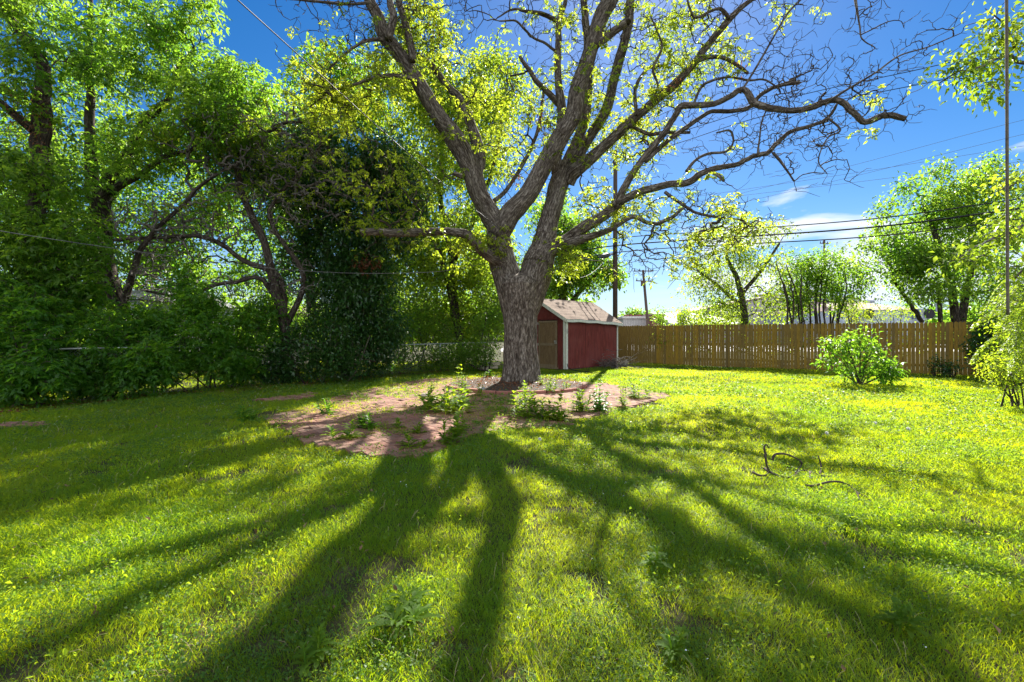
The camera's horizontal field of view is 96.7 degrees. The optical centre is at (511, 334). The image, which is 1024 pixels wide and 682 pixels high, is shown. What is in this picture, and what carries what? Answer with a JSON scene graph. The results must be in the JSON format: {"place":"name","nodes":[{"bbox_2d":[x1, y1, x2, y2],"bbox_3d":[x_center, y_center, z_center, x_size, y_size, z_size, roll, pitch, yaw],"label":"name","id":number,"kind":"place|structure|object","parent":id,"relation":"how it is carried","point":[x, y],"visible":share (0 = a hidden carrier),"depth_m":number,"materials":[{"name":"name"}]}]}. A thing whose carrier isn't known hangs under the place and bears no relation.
{"place":"outdoors","nodes":[
{"label":"outdoors","id":0,"kind":"place"},
{"bbox_2d":[0,377,669,459],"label":"bare soil","id":1,"kind":"structure","parent":0,"point":[386,441],"depth_m":7.46,"materials":[{"name":"brown soil"}]},
{"bbox_2d":[314,398,336,413],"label":"weed plant","id":2,"kind":"object","parent":1,"relation":"on","point":[326,408],"visible":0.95,"depth_m":7.89,"materials":[{"name":"green plant"}]},
{"bbox_2d":[319,418,366,440],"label":"weed plant","id":3,"kind":"object","parent":1,"relation":"on","point":[347,435],"visible":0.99,"depth_m":5.95,"materials":[{"name":"green plant"}]},
{"bbox_2d":[354,412,381,429],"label":"weed plant","id":4,"kind":"object","parent":1,"relation":"on","point":[360,421],"visible":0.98,"depth_m":6.58,"materials":[{"name":"green plant"}]},
{"bbox_2d":[388,417,405,428],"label":"weed plant","id":5,"kind":"object","parent":1,"relation":"on","point":[397,423],"visible":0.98,"depth_m":6.63,"materials":[{"name":"green plant"}]},
{"bbox_2d":[395,429,431,449],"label":"weed plant","id":6,"kind":"object","parent":1,"relation":"on","point":[423,442],"visible":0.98,"depth_m":5.48,"materials":[{"name":"green plant"}]},
{"bbox_2d":[408,421,427,432],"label":"weed plant","id":7,"kind":"object","parent":1,"relation":"on","point":[418,428],"visible":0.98,"depth_m":6.27,"materials":[{"name":"green plant"}]},
{"bbox_2d":[417,384,449,409],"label":"weed plant","id":8,"kind":"object","parent":1,"relation":"on","point":[423,398],"visible":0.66,"depth_m":8.53,"materials":[{"name":"green plant"}]},
{"bbox_2d":[434,405,464,445],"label":"weed plant","id":9,"kind":"object","parent":1,"relation":"on","point":[453,437],"visible":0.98,"depth_m":5.69,"materials":[{"name":"green plant"}]},
{"bbox_2d":[423,383,478,414],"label":"weed plant","id":10,"kind":"object","parent":1,"relation":"on","point":[452,402],"visible":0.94,"depth_m":7.90,"materials":[{"name":"green plant"}]},
{"bbox_2d":[446,410,469,432],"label":"weed plant","id":11,"kind":"object","parent":1,"relation":"on","point":[462,420],"visible":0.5,"depth_m":6.33,"materials":[{"name":"green plant"}]},
{"bbox_2d":[451,364,472,392],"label":"weed plant","id":12,"kind":"object","parent":1,"relation":"on","point":[458,380],"visible":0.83,"depth_m":10.70,"materials":[{"name":"green plant"}]},
{"bbox_2d":[463,383,487,396],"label":"weed plant","id":13,"kind":"object","parent":1,"relation":"on","point":[480,389],"visible":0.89,"depth_m":10.05,"materials":[{"name":"green plant"}]},
{"bbox_2d":[485,370,494,376],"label":"weed plant","id":14,"kind":"object","parent":1,"relation":"on","point":[489,373],"visible":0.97,"depth_m":14.52,"materials":[{"name":"green plant"}]},
{"bbox_2d":[451,378,580,390],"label":"soil","id":15,"kind":"structure","parent":1,"relation":"on","point":[491,386],"depth_m":11.61,"materials":[{"name":"brown soil"}]},
{"bbox_2d":[504,384,537,420],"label":"weed plant","id":16,"kind":"object","parent":1,"relation":"on","point":[523,405],"visible":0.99,"depth_m":7.36,"materials":[{"name":"green plant"}]},
{"bbox_2d":[517,380,531,399],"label":"weed plant","id":17,"kind":"object","parent":1,"relation":"on","point":[525,394],"visible":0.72,"depth_m":9.30,"materials":[{"name":"green plant"}]},
{"bbox_2d":[523,390,564,420],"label":"weed plant","id":18,"kind":"object","parent":1,"relation":"on","point":[543,411],"visible":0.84,"depth_m":7.40,"materials":[{"name":"green plant"}]},
{"bbox_2d":[536,374,552,384],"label":"weed plant","id":19,"kind":"object","parent":1,"relation":"on","point":[543,378],"visible":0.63,"depth_m":11.65,"materials":[{"name":"green plant"}]},
{"bbox_2d":[542,378,558,392],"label":"weed plant","id":20,"kind":"object","parent":1,"relation":"on","point":[549,388],"visible":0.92,"depth_m":10.59,"materials":[{"name":"green plant"}]},
{"bbox_2d":[544,407,572,420],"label":"weed plant","id":21,"kind":"object","parent":1,"relation":"on","point":[560,414],"visible":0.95,"depth_m":7.18,"materials":[{"name":"green plant"}]},
{"bbox_2d":[561,388,573,392],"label":"edging block","id":22,"kind":"structure","parent":1,"relation":"on","point":[569,390],"depth_m":10.78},
{"bbox_2d":[568,388,596,412],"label":"weed plant","id":23,"kind":"object","parent":1,"relation":"on","point":[579,395],"visible":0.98,"depth_m":8.01,"materials":[{"name":"green plant"}]},
{"bbox_2d":[589,379,610,412],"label":"weed plant","id":24,"kind":"object","parent":1,"relation":"on","point":[598,405],"visible":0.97,"depth_m":8.14,"materials":[{"name":"green plant"}]},
{"bbox_2d":[614,383,630,408],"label":"weed plant","id":25,"kind":"object","parent":1,"relation":"on","point":[622,399],"visible":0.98,"depth_m":8.52,"materials":[{"name":"green plant"}]},
{"bbox_2d":[626,383,653,397],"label":"weed plant","id":26,"kind":"object","parent":1,"relation":"on","point":[632,389],"visible":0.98,"depth_m":9.79,"materials":[{"name":"green plant"}]},
{"bbox_2d":[0,336,1023,681],"bbox_3d":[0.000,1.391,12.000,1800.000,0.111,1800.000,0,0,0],"label":"ground","id":27,"kind":"structure","parent":0,"point":[596,584],"depth_m":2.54,"materials":[{"name":"green plant"}]},
{"bbox_2d":[0,271,86,408],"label":"bush","id":28,"kind":"object","parent":27,"relation":"on","point":[28,374],"visible":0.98,"depth_m":8.70,"materials":[{"name":"green plant"}]},
{"bbox_2d":[0,0,132,351],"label":"shade tree","id":29,"kind":"object","parent":27,"relation":"on","point":[37,257],"visible":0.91,"depth_m":9.84,"materials":[{"name":"green plant"}]},
{"bbox_2d":[7,278,186,402],"bbox_3d":[-9.204,0.195,9.935,3.917,2.922,2.284,0,0,24],"label":"bush","id":30,"kind":"object","parent":27,"relation":"on","point":[137,368],"visible":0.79,"depth_m":9.63,"materials":[{"name":"green plant"}]},
{"bbox_2d":[0,82,230,347],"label":"woodland tree","id":31,"kind":"object","parent":27,"relation":"on","point":[116,208],"visible":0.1,"depth_m":18.96,"materials":[{"name":"green plant"}]},
{"bbox_2d":[0,0,287,343],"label":"shade tree","id":32,"kind":"object","parent":27,"relation":"on","point":[162,36],"visible":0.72,"depth_m":11.85,"materials":[{"name":"green plant"}]},
{"bbox_2d":[96,286,235,345],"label":"neighbour house","id":33,"kind":"structure","parent":27,"relation":"on","point":[138,294],"depth_m":18.50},
{"bbox_2d":[104,267,257,390],"bbox_3d":[-8.148,-0.119,11.179,3.344,3.244,2.446,0,0,0],"label":"bush","id":34,"kind":"object","parent":27,"relation":"on","point":[216,354],"visible":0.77,"depth_m":11.02,"materials":[{"name":"green plant"}]},
{"bbox_2d":[96,84,363,382],"bbox_3d":[-7.731,-2.440,12.361,7.006,7.702,2.880,0,0,0],"label":"tangled tree","id":35,"kind":"object","parent":27,"relation":"on","point":[275,286],"visible":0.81,"depth_m":12.33,"materials":[{"name":"green plant"}]},
{"bbox_2d":[232,405,257,422],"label":"weed plant","id":36,"kind":"object","parent":27,"relation":"on","point":[250,416],"visible":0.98,"depth_m":7.26,"materials":[{"name":"green plant"}]},
{"bbox_2d":[206,293,290,386],"bbox_3d":[-7.135,0.144,12.305,2.094,2.580,1.673,0,0,-26],"label":"bush","id":37,"kind":"object","parent":27,"relation":"on","point":[247,322],"visible":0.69,"depth_m":12.21,"materials":[{"name":"green plant"}]},
{"bbox_2d":[15,341,503,400],"bbox_3d":[-5.430,0.825,13.792,1.199,1.110,14.301,0,0,44],"label":"chain link fence","id":38,"kind":"object","parent":27,"relation":"on","point":[61,349],"visible":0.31,"depth_m":12.66,"materials":[{"name":"grey metal"}]},
{"bbox_2d":[119,32,413,361],"bbox_3d":[-11.200,-5.474,20.784,13.679,14.304,7.050,0,0,0],"label":"woodland tree","id":39,"kind":"object","parent":27,"relation":"on","point":[195,266],"visible":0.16,"depth_m":20.18,"materials":[{"name":"green plant"}]},
{"bbox_2d":[130,285,408,371],"bbox_3d":[-9.130,-0.226,16.067,10.868,3.327,3.863,0,0,0],"label":"bush","id":40,"kind":"object","parent":27,"relation":"on","point":[291,324],"visible":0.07,"depth_m":16.16,"materials":[{"name":"green plant"}]},
{"bbox_2d":[255,306,324,363],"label":"outbuilding","id":41,"kind":"structure","parent":27,"relation":"on","point":[293,339],"depth_m":21.00,"materials":[{"name":"brown"}]},
{"bbox_2d":[0,363,585,415],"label":"leaf litter","id":42,"kind":"object","parent":27,"relation":"on","point":[497,379],"visible":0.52,"depth_m":11.73,"materials":[{"name":"brown plant"}]},
{"bbox_2d":[290,621,338,676],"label":"weed plant","id":43,"kind":"object","parent":27,"relation":"on","point":[320,632],"visible":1,"depth_m":1.91,"materials":[{"name":"green plant"}]},
{"bbox_2d":[202,110,440,377],"bbox_3d":[-6.201,-2.828,14.370,7.950,8.622,3.794,0,0,0],"label":"evergreen tree","id":44,"kind":"object","parent":27,"relation":"on","point":[351,294],"visible":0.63,"depth_m":13.93,"materials":[{"name":"green plant"}]},
{"bbox_2d":[252,311,408,384],"bbox_3d":[-5.080,0.468,13.177,4.411,2.286,2.462,0,0,-41],"label":"evergreen bush","id":45,"kind":"object","parent":27,"relation":"on","point":[327,353],"visible":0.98,"depth_m":12.63,"materials":[{"name":"green plant"}]},
{"bbox_2d":[355,583,441,641],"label":"weed plant","id":46,"kind":"object","parent":27,"relation":"on","point":[411,607],"visible":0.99,"depth_m":2.14,"materials":[{"name":"green plant"}]},
{"bbox_2d":[372,278,473,372],"bbox_3d":[-3.585,-0.301,17.559,4.223,4.019,3.704,0,0,-25],"label":"bush","id":47,"kind":"object","parent":27,"relation":"on","point":[429,331],"visible":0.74,"depth_m":17.48,"materials":[{"name":"green plant"}]},
{"bbox_2d":[335,16,541,365],"bbox_3d":[-3.149,-5.740,20.322,9.231,14.719,5.883,0,0,0],"label":"woodland tree","id":48,"kind":"object","parent":27,"relation":"on","point":[453,283],"visible":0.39,"depth_m":19.68,"materials":[{"name":"green plant"}]},
{"bbox_2d":[428,271,503,372],"bbox_3d":[-1.258,-0.525,18.012,2.554,4.839,4.506,0,0,33],"label":"bush","id":49,"kind":"object","parent":27,"relation":"on","point":[468,352],"visible":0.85,"depth_m":17.66,"materials":[{"name":"green plant"}]},
{"bbox_2d":[495,462,508,475],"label":"weed plant","id":50,"kind":"object","parent":27,"relation":"on","point":[499,470],"visible":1,"depth_m":4.48,"materials":[{"name":"green plant"}]},
{"bbox_2d":[5,272,1000,341],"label":"woods","id":51,"kind":"object","parent":27,"relation":"on","point":[935,318],"visible":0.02,"depth_m":84.14,"materials":[{"name":"green plant"}]},
{"bbox_2d":[13,380,1000,658],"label":"flowers","id":52,"kind":"object","parent":27,"relation":"on","point":[517,616],"visible":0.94,"depth_m":3.92,"materials":[{"name":"yellow plant"}]},
{"bbox_2d":[13,380,1008,681],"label":"fallen leaves","id":53,"kind":"object","parent":27,"relation":"on","point":[489,540],"depth_m":3.76,"materials":[{"name":"brown plant"}]},
{"bbox_2d":[0,380,1023,681],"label":"broadleaf weeds","id":54,"kind":"object","parent":27,"relation":"on","point":[708,650],"visible":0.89,"depth_m":2.57,"materials":[{"name":"green plant"}]},
{"bbox_2d":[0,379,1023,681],"bbox_3d":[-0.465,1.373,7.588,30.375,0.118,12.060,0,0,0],"label":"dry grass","id":55,"kind":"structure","parent":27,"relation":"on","point":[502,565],"depth_m":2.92,"materials":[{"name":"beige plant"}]},
{"bbox_2d":[447,190,636,305],"bbox_3d":[1.563,-3.969,26.805,11.448,9.572,5.805,0,0,0],"label":"woodland tree","id":56,"kind":"object","parent":27,"relation":"on","point":[563,291],"visible":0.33,"depth_m":26.06,"materials":[{"name":"green plant"}]},
{"bbox_2d":[537,299,622,369],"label":"garden shed","id":57,"kind":"structure","parent":27,"relation":"on","point":[573,335],"depth_m":18.44,"materials":[{"name":"red paint"}]},
{"bbox_2d":[538,320,556,366],"bbox_3d":[1.414,0.380,18.272,0.099,1.860,1.065,0,0,-42],"label":"door","id":58,"kind":"structure","parent":57,"relation":"in","point":[547,330],"depth_m":18.29,"materials":[{"name":"brown wood"}]},
{"bbox_2d":[598,150,617,319],"bbox_3d":[4.749,-3.870,22.460,1.421,10.700,0.338,0,0,-39],"label":"utility pole","id":59,"kind":"object","parent":27,"relation":"on","point":[615,290],"visible":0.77,"depth_m":22.70,"materials":[{"name":"brown wood"}]},
{"bbox_2d":[237,0,606,277],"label":"power line","id":60,"kind":"object","parent":59,"relation":"attached to","point":[367,117],"visible":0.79,"depth_m":7.76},
{"bbox_2d":[574,218,1021,259],"bbox_3d":[9.184,-3.928,19.669,18.195,0.753,1.450,0,0,44],"label":"power line","id":61,"kind":"object","parent":59,"relation":"attached to","point":[830,239],"visible":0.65,"depth_m":17.08,"materials":[{"name":"black metal"}]},
{"bbox_2d":[580,198,1019,244],"bbox_3d":[9.184,-4.654,19.669,18.195,0.920,1.447,0,0,44],"label":"power line","id":62,"kind":"object","parent":59,"relation":"attached to","point":[850,220],"visible":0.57,"depth_m":16.77,"materials":[{"name":"black rubber"}]},
{"bbox_2d":[582,207,1023,250],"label":"power line","id":63,"kind":"object","parent":59,"relation":"attached to","point":[833,230],"visible":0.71,"depth_m":17.02,"materials":[{"name":"black rubber"}]},
{"bbox_2d":[618,63,1014,160],"bbox_3d":[10.592,-8.511,18.112,14.320,0.405,0.733,0,0,38],"label":"power line","id":64,"kind":"object","parent":59,"relation":"attached to","point":[844,98],"visible":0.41,"depth_m":16.66,"materials":[{"name":"black rubber"}]},
{"bbox_2d":[617,44,1022,151],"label":"power line","id":65,"kind":"object","parent":59,"relation":"attached to","point":[816,91],"visible":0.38,"depth_m":17.39,"materials":[{"name":"black rubber"}]},
{"bbox_2d":[592,349,652,368],"bbox_3d":[4.480,0.987,18.493,2.528,0.789,1.251,0,0,0],"label":"brush pile","id":66,"kind":"object","parent":27,"relation":"on","point":[621,365],"visible":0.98,"depth_m":18.44,"materials":[{"name":"grey plant"}]},
{"bbox_2d":[618,314,645,326],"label":"house","id":67,"kind":"structure","parent":27,"relation":"on","point":[629,320],"depth_m":66.00,"materials":[{"name":"white"}]},
{"bbox_2d":[270,0,1004,382],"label":"pecan tree","id":68,"kind":"object","parent":27,"relation":"on","point":[522,292],"visible":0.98,"depth_m":11.84,"materials":[{"name":"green plant"}]},
{"bbox_2d":[2,231,488,273],"bbox_3d":[-4.305,-1.684,9.557,9.521,0.636,0.932,0,0,-41],"label":"clothesline","id":69,"kind":"object","parent":68,"relation":"attached to","point":[219,262],"visible":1,"depth_m":8.65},
{"bbox_2d":[618,303,659,316],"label":"round tree","id":70,"kind":"object","parent":27,"relation":"on","point":[637,311],"visible":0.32,"depth_m":84.41,"materials":[{"name":"green plant"}]},
{"bbox_2d":[642,313,665,325],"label":"brick tower building","id":71,"kind":"structure","parent":27,"relation":"on","point":[651,323],"depth_m":64.11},
{"bbox_2d":[639,542,671,574],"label":"weed plant","id":72,"kind":"object","parent":27,"relation":"on","point":[657,555],"visible":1,"depth_m":2.69,"materials":[{"name":"green plant"}]},
{"bbox_2d":[645,305,672,325],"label":"bush","id":73,"kind":"object","parent":27,"relation":"on","point":[662,318],"visible":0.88,"depth_m":35.83,"materials":[{"name":"green plant"}]},
{"bbox_2d":[655,625,697,665],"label":"weed plant","id":74,"kind":"object","parent":27,"relation":"on","point":[671,651],"visible":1,"depth_m":1.96,"materials":[{"name":"green plant"}]},
{"bbox_2d":[663,310,739,342],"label":"white roof building","id":75,"kind":"structure","parent":27,"relation":"on","point":[669,314],"depth_m":61.74,"materials":[{"name":"metal"}]},
{"bbox_2d":[667,301,739,339],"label":"bush","id":76,"kind":"object","parent":27,"relation":"on","point":[682,320],"visible":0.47,"depth_m":26.86,"materials":[{"name":"green plant"}]},
{"bbox_2d":[664,297,796,341],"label":"gabled hall","id":77,"kind":"structure","parent":27,"relation":"on","point":[750,310],"depth_m":72.00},
{"bbox_2d":[670,199,821,334],"bbox_3d":[12.209,-3.075,24.032,7.322,7.584,4.328,0,0,0],"label":"young tree","id":78,"kind":"object","parent":27,"relation":"on","point":[740,302],"visible":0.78,"depth_m":23.71,"materials":[{"name":"green plant"}]},
{"bbox_2d":[649,319,953,365],"bbox_3d":[12.018,0.399,19.242,12.230,2.092,4.566,0,0,14],"label":"bush","id":79,"kind":"object","parent":27,"relation":"on","point":[768,342],"visible":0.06,"depth_m":20.16,"materials":[{"name":"green plant"}]},
{"bbox_2d":[618,321,1001,376],"bbox_3d":[10.394,0.474,18.126,13.340,1.832,0.170,0,0,34],"label":"wooden fence","id":80,"kind":"object","parent":27,"relation":"on","point":[634,341],"visible":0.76,"depth_m":17.88,"materials":[{"name":"brown wood"}]},
{"bbox_2d":[765,242,883,347],"bbox_3d":[14.819,-1.919,21.922,5.233,5.256,3.525,0,0,0],"label":"multi stem tree","id":81,"kind":"object","parent":27,"relation":"on","point":[830,283],"visible":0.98,"depth_m":21.64,"materials":[{"name":"green plant"}]},
{"bbox_2d":[820,240,828,311],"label":"utility pole","id":82,"kind":"object","parent":27,"relation":"on","point":[823,243],"visible":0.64,"depth_m":54.89,"materials":[{"name":"brown wood"}]},
{"bbox_2d":[805,480,874,500],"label":"fallen branch","id":83,"kind":"object","parent":27,"relation":"on","point":[833,481],"visible":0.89,"depth_m":4.04,"materials":[{"name":"brown wood"}]},
{"bbox_2d":[830,513,866,527],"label":"weed plant","id":84,"kind":"object","parent":27,"relation":"on","point":[849,517],"visible":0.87,"depth_m":3.23,"materials":[{"name":"green plant"}]},
{"bbox_2d":[826,296,878,331],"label":"bush","id":85,"kind":"object","parent":27,"relation":"on","point":[854,319],"visible":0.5,"depth_m":23.94,"materials":[{"name":"green plant"}]},
{"bbox_2d":[809,325,909,385],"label":"bush","id":86,"kind":"object","parent":27,"relation":"on","point":[886,369],"visible":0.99,"depth_m":12.21,"materials":[{"name":"green plant"}]},
{"bbox_2d":[862,303,923,324],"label":"bush","id":87,"kind":"object","parent":27,"relation":"on","point":[893,311],"visible":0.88,"depth_m":22.96,"materials":[{"name":"green plant"}]},
{"bbox_2d":[872,596,929,638],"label":"weed plant","id":88,"kind":"object","parent":27,"relation":"on","point":[899,617],"visible":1,"depth_m":2.11,"materials":[{"name":"green plant"}]},
{"bbox_2d":[845,146,1023,348],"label":"spreading tree","id":89,"kind":"object","parent":27,"relation":"on","point":[909,260],"visible":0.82,"depth_m":17.73,"materials":[{"name":"green plant"}]},
{"bbox_2d":[920,353,959,375],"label":"vine","id":90,"kind":"object","parent":27,"relation":"on","point":[934,365],"visible":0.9,"depth_m":14.96,"materials":[{"name":"green plant"}]},
{"bbox_2d":[928,359,963,377],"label":"vine","id":91,"kind":"object","parent":27,"relation":"on","point":[947,371],"visible":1,"depth_m":14.70,"materials":[{"name":"green plant"}]},
{"bbox_2d":[918,0,1023,287],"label":"elm tree","id":92,"kind":"object","parent":27,"relation":"on","point":[974,67],"visible":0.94,"depth_m":4.46,"materials":[{"name":"green plant"}]},
{"bbox_2d":[955,298,1023,381],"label":"bush","id":93,"kind":"object","parent":27,"relation":"on","point":[977,339],"visible":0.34,"depth_m":13.70,"materials":[{"name":"green plant"}]},
{"bbox_2d":[964,280,1023,407],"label":"shrub","id":94,"kind":"object","parent":27,"relation":"on","point":[997,371],"visible":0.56,"depth_m":8.55,"materials":[{"name":"green plant"}]},
{"bbox_2d":[969,270,1023,380],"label":"mimosa tree","id":95,"kind":"object","parent":27,"relation":"on","point":[1009,340],"visible":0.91,"depth_m":5.84,"materials":[{"name":"green plant"}]},
{"bbox_2d":[1005,0,1009,314],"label":"pole","id":96,"kind":"object","parent":27,"relation":"on","point":[1007,151],"visible":1,"depth_m":3.19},
{"bbox_2d":[0,0,1023,316],"label":"sky","id":97,"kind":"structure","parent":0,"point":[248,36],"materials":[{"name":"blue"}]},
{"bbox_2d":[501,345,1017,350],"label":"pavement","id":98,"kind":"structure","parent":0,"point":[765,349],"depth_m":41.77,"materials":[{"name":"concrete"}]},
{"bbox_2d":[634,269,652,325],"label":"utility pole","id":99,"kind":"object","parent":98,"relation":"on","point":[643,281],"visible":0.77,"depth_m":45.87,"materials":[{"name":"brown wood"}]},
{"bbox_2d":[753,294,934,344],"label":"warehouse","id":100,"kind":"structure","parent":98,"relation":"on","point":[930,314],"depth_m":52.90,"materials":[{"name":"metal"}]},
{"bbox_2d":[699,120,1021,203],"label":"power line","id":101,"kind":"object","parent":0,"point":[878,158],"visible":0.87,"depth_m":41.14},
{"bbox_2d":[699,161,1022,200],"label":"power line","id":102,"kind":"object","parent":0,"point":[845,183],"visible":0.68,"depth_m":42.11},
{"bbox_2d":[702,146,1021,195],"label":"power line","id":103,"kind":"object","parent":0,"point":[857,172],"visible":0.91,"depth_m":41.89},
{"bbox_2d":[702,134,1022,211],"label":"power line","id":104,"kind":"object","parent":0,"point":[873,171],"visible":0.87,"depth_m":41.53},
{"label":"patio","id":105,"kind":"structure","parent":0,"visible":0},
{"bbox_2d":[467,388,479,392],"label":"edging block","id":106,"kind":"structure","parent":105,"relation":"on","point":[473,389],"depth_m":10.65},
{"bbox_2d":[482,390,495,393],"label":"edging block","id":107,"kind":"structure","parent":105,"relation":"on","point":[490,391],"depth_m":10.47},
{"bbox_2d":[496,391,512,393],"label":"edging block","id":108,"kind":"structure","parent":105,"relation":"on","point":[500,392],"depth_m":10.37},
{"bbox_2d":[531,390,545,393],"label":"edging block","id":109,"kind":"structure","parent":105,"relation":"on","point":[540,391],"depth_m":10.43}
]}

